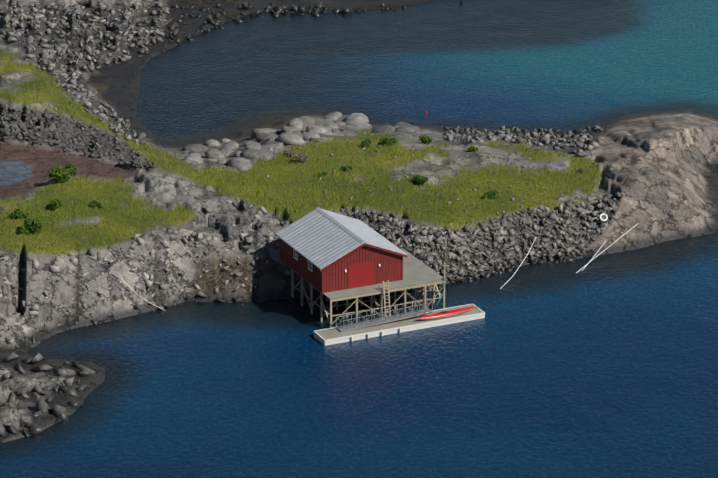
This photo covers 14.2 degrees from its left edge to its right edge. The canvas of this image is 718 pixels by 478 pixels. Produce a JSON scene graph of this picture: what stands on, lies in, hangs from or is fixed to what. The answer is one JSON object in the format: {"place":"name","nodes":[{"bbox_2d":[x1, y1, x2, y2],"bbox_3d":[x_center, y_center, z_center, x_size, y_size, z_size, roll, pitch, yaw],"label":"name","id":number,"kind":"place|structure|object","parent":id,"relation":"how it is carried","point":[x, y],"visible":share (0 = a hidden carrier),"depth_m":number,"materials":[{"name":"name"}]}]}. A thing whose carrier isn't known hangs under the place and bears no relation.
{"place":"outdoors","nodes":[
{"label":"outdoors","id":0,"kind":"place"},
{"bbox_2d":[294,249,311,269],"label":"window glass","id":1,"kind":"object","parent":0,"point":[309,263],"visible":0.36,"depth_m":265.56,"materials":[{"name":"black glass"}]},
{"bbox_2d":[0,0,717,477],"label":"water","id":2,"kind":"structure","parent":0,"point":[602,366],"depth_m":261.66,"materials":[{"name":"blue liquid"}]},
{"bbox_2d":[121,223,638,309],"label":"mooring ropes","id":3,"kind":"object","parent":2,"relation":"on","point":[500,288],"visible":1,"depth_m":278.29,"materials":[{"name":"white fabric"}]},
{"bbox_2d":[313,304,484,345],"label":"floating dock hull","id":4,"kind":"object","parent":2,"relation":"on","point":[351,338],"visible":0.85,"depth_m":262.38,"materials":[{"name":"grey concrete"}]},
{"bbox_2d":[315,304,482,339],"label":"floating dock","id":5,"kind":"object","parent":4,"relation":"on","point":[331,333],"visible":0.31,"depth_m":262.91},
{"bbox_2d":[336,298,432,331],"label":"gangway","id":6,"kind":"object","parent":5,"relation":"on","point":[387,321],"visible":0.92,"depth_m":263.13,"materials":[{"name":"silver metal"}]},
{"bbox_2d":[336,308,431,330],"bbox_3d":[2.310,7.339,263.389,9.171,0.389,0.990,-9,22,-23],"label":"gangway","id":7,"kind":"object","parent":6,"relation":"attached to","point":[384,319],"depth_m":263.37,"materials":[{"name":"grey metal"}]},
{"bbox_2d":[416,306,474,318],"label":"kayak","id":8,"kind":"object","parent":5,"relation":"on","point":[450,312],"visible":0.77,"depth_m":264.45,"materials":[{"name":"red plastic"}]},
{"bbox_2d":[0,0,717,443],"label":"terrain","id":9,"kind":"structure","parent":0,"point":[658,180],"depth_m":288.66,"materials":[{"name":"grey stone"}]},
{"bbox_2d":[10,208,28,218],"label":"bush","id":10,"kind":"object","parent":9,"relation":"on","point":[19,214],"depth_m":274.02,"materials":[{"name":"green plant"}]},
{"bbox_2d":[19,218,41,234],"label":"bush","id":11,"kind":"object","parent":9,"relation":"on","point":[33,225],"depth_m":270.02,"materials":[{"name":"green plant"}]},
{"bbox_2d":[0,352,95,436],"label":"rocks","id":12,"kind":"object","parent":9,"relation":"on","point":[42,405],"visible":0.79,"depth_m":247.95,"materials":[{"name":"grey stone"}]},
{"bbox_2d":[48,199,61,208],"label":"bush","id":13,"kind":"object","parent":9,"relation":"on","point":[56,203],"depth_m":276.87,"materials":[{"name":"green plant"}]},
{"bbox_2d":[48,163,77,182],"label":"bush","id":14,"kind":"object","parent":9,"relation":"on","point":[56,173],"depth_m":284.82,"materials":[{"name":"green plant"}]},
{"bbox_2d":[0,104,156,169],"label":"rocks","id":15,"kind":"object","parent":9,"relation":"on","point":[57,138],"depth_m":302.64,"materials":[{"name":"grey stone"}]},
{"bbox_2d":[0,1,170,144],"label":"rocks","id":16,"kind":"object","parent":9,"relation":"on","point":[48,54],"visible":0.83,"depth_m":349.43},
{"bbox_2d":[90,200,103,207],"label":"bush","id":17,"kind":"object","parent":9,"relation":"on","point":[96,204],"visible":0.92,"depth_m":278.95,"materials":[{"name":"green plant"}]},
{"bbox_2d":[0,200,297,348],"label":"rocks","id":18,"kind":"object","parent":9,"relation":"on","point":[35,308],"depth_m":269.40,"materials":[{"name":"grey stone"}]},
{"bbox_2d":[285,149,293,156],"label":"bush","id":19,"kind":"object","parent":9,"relation":"on","point":[288,152],"depth_m":297.17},
{"bbox_2d":[291,153,309,162],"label":"bush","id":20,"kind":"object","parent":9,"relation":"on","point":[302,156],"depth_m":295.09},
{"bbox_2d":[182,111,418,171],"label":"boulders","id":21,"kind":"object","parent":9,"relation":"on","point":[294,130],"visible":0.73,"depth_m":306.75,"materials":[{"name":"grey stone"}]},
{"bbox_2d":[0,47,601,253],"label":"grass tufts","id":22,"kind":"object","parent":9,"relation":"on","point":[450,207],"visible":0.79,"depth_m":287.12,"materials":[{"name":"green plant"}]},
{"bbox_2d":[11,77,598,229],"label":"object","id":23,"kind":"structure","parent":9,"relation":"on","point":[449,202],"depth_m":289.32,"materials":[{"name":"grey stone"}]},
{"bbox_2d":[162,0,462,45],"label":"shore rocks","id":24,"kind":"object","parent":9,"relation":"on","point":[313,11],"visible":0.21,"depth_m":363.69,"materials":[{"name":"grey stone"}]},
{"bbox_2d":[316,171,327,177],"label":"bush","id":25,"kind":"object","parent":9,"relation":"on","point":[322,174],"visible":0.9,"depth_m":291.08,"materials":[{"name":"green plant"}]},
{"bbox_2d":[340,165,352,171],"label":"bush","id":26,"kind":"object","parent":9,"relation":"on","point":[348,167],"visible":0.81,"depth_m":292.82,"materials":[{"name":"green plant"}]},
{"bbox_2d":[361,139,370,147],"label":"bush","id":27,"kind":"object","parent":9,"relation":"on","point":[366,143],"visible":0.88,"depth_m":300.30,"materials":[{"name":"green plant"}]},
{"bbox_2d":[291,262,445,327],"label":"deck posts","id":28,"kind":"object","parent":9,"relation":"on","point":[383,293],"visible":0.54,"depth_m":265.73,"materials":[{"name":"beige wood"}]},
{"bbox_2d":[275,235,407,292],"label":"boathouse walls","id":29,"kind":"structure","parent":28,"relation":"on","point":[390,268],"depth_m":264.84,"materials":[{"name":"red wood"}]},
{"bbox_2d":[293,250,379,271],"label":"window frames","id":30,"kind":"structure","parent":29,"relation":"attached to","point":[310,262],"depth_m":265.55,"materials":[{"name":"white wood"}]},
{"bbox_2d":[275,207,407,269],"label":"roof","id":31,"kind":"structure","parent":29,"relation":"on","point":[319,238],"depth_m":267.38,"materials":[{"name":"grey metal"}]},
{"bbox_2d":[349,261,373,288],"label":"boathouse doors","id":32,"kind":"structure","parent":29,"relation":"attached to","point":[361,274],"depth_m":264.69,"materials":[{"name":"red wood"}]},
{"bbox_2d":[282,248,445,299],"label":"deck planks","id":33,"kind":"object","parent":28,"relation":"on","point":[416,271],"visible":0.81,"depth_m":266.63,"materials":[{"name":"grey wood"}]},
{"bbox_2d":[378,136,396,145],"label":"bush","id":34,"kind":"object","parent":9,"relation":"on","point":[386,140],"depth_m":301.80,"materials":[{"name":"green plant"}]},
{"bbox_2d":[411,175,427,185],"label":"bush","id":35,"kind":"object","parent":9,"relation":"on","point":[417,180],"visible":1,"depth_m":289.09,"materials":[{"name":"green plant"}]},
{"bbox_2d":[419,134,431,144],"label":"bush","id":36,"kind":"object","parent":9,"relation":"on","point":[424,139],"depth_m":303.74,"materials":[{"name":"green plant"}]},
{"bbox_2d":[468,146,477,151],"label":"bush","id":37,"kind":"object","parent":9,"relation":"on","point":[471,148],"visible":0.96,"depth_m":299.67,"materials":[{"name":"green plant"}]},
{"bbox_2d":[333,192,620,299],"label":"riprap rocks","id":38,"kind":"object","parent":9,"relation":"on","point":[459,241],"visible":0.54,"depth_m":279.20,"materials":[{"name":"grey stone"}]},
{"bbox_2d":[483,190,498,199],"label":"bush","id":39,"kind":"object","parent":9,"relation":"on","point":[493,194],"depth_m":286.03,"materials":[{"name":"green plant"}]},
{"bbox_2d":[443,124,603,156],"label":"rocks","id":40,"kind":"object","parent":9,"relation":"on","point":[502,131],"visible":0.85,"depth_m":311.80,"materials":[{"name":"grey stone"}]},
{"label":"lifebuoy","id":41,"kind":"object","parent":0,"visible":0},
{"bbox_2d":[599,213,607,220],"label":"lifebuoy","id":42,"kind":"object","parent":41,"relation":"attached to","point":[601,219],"visible":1,"depth_m":283.06,"materials":[{"name":"white paint"}]}
]}

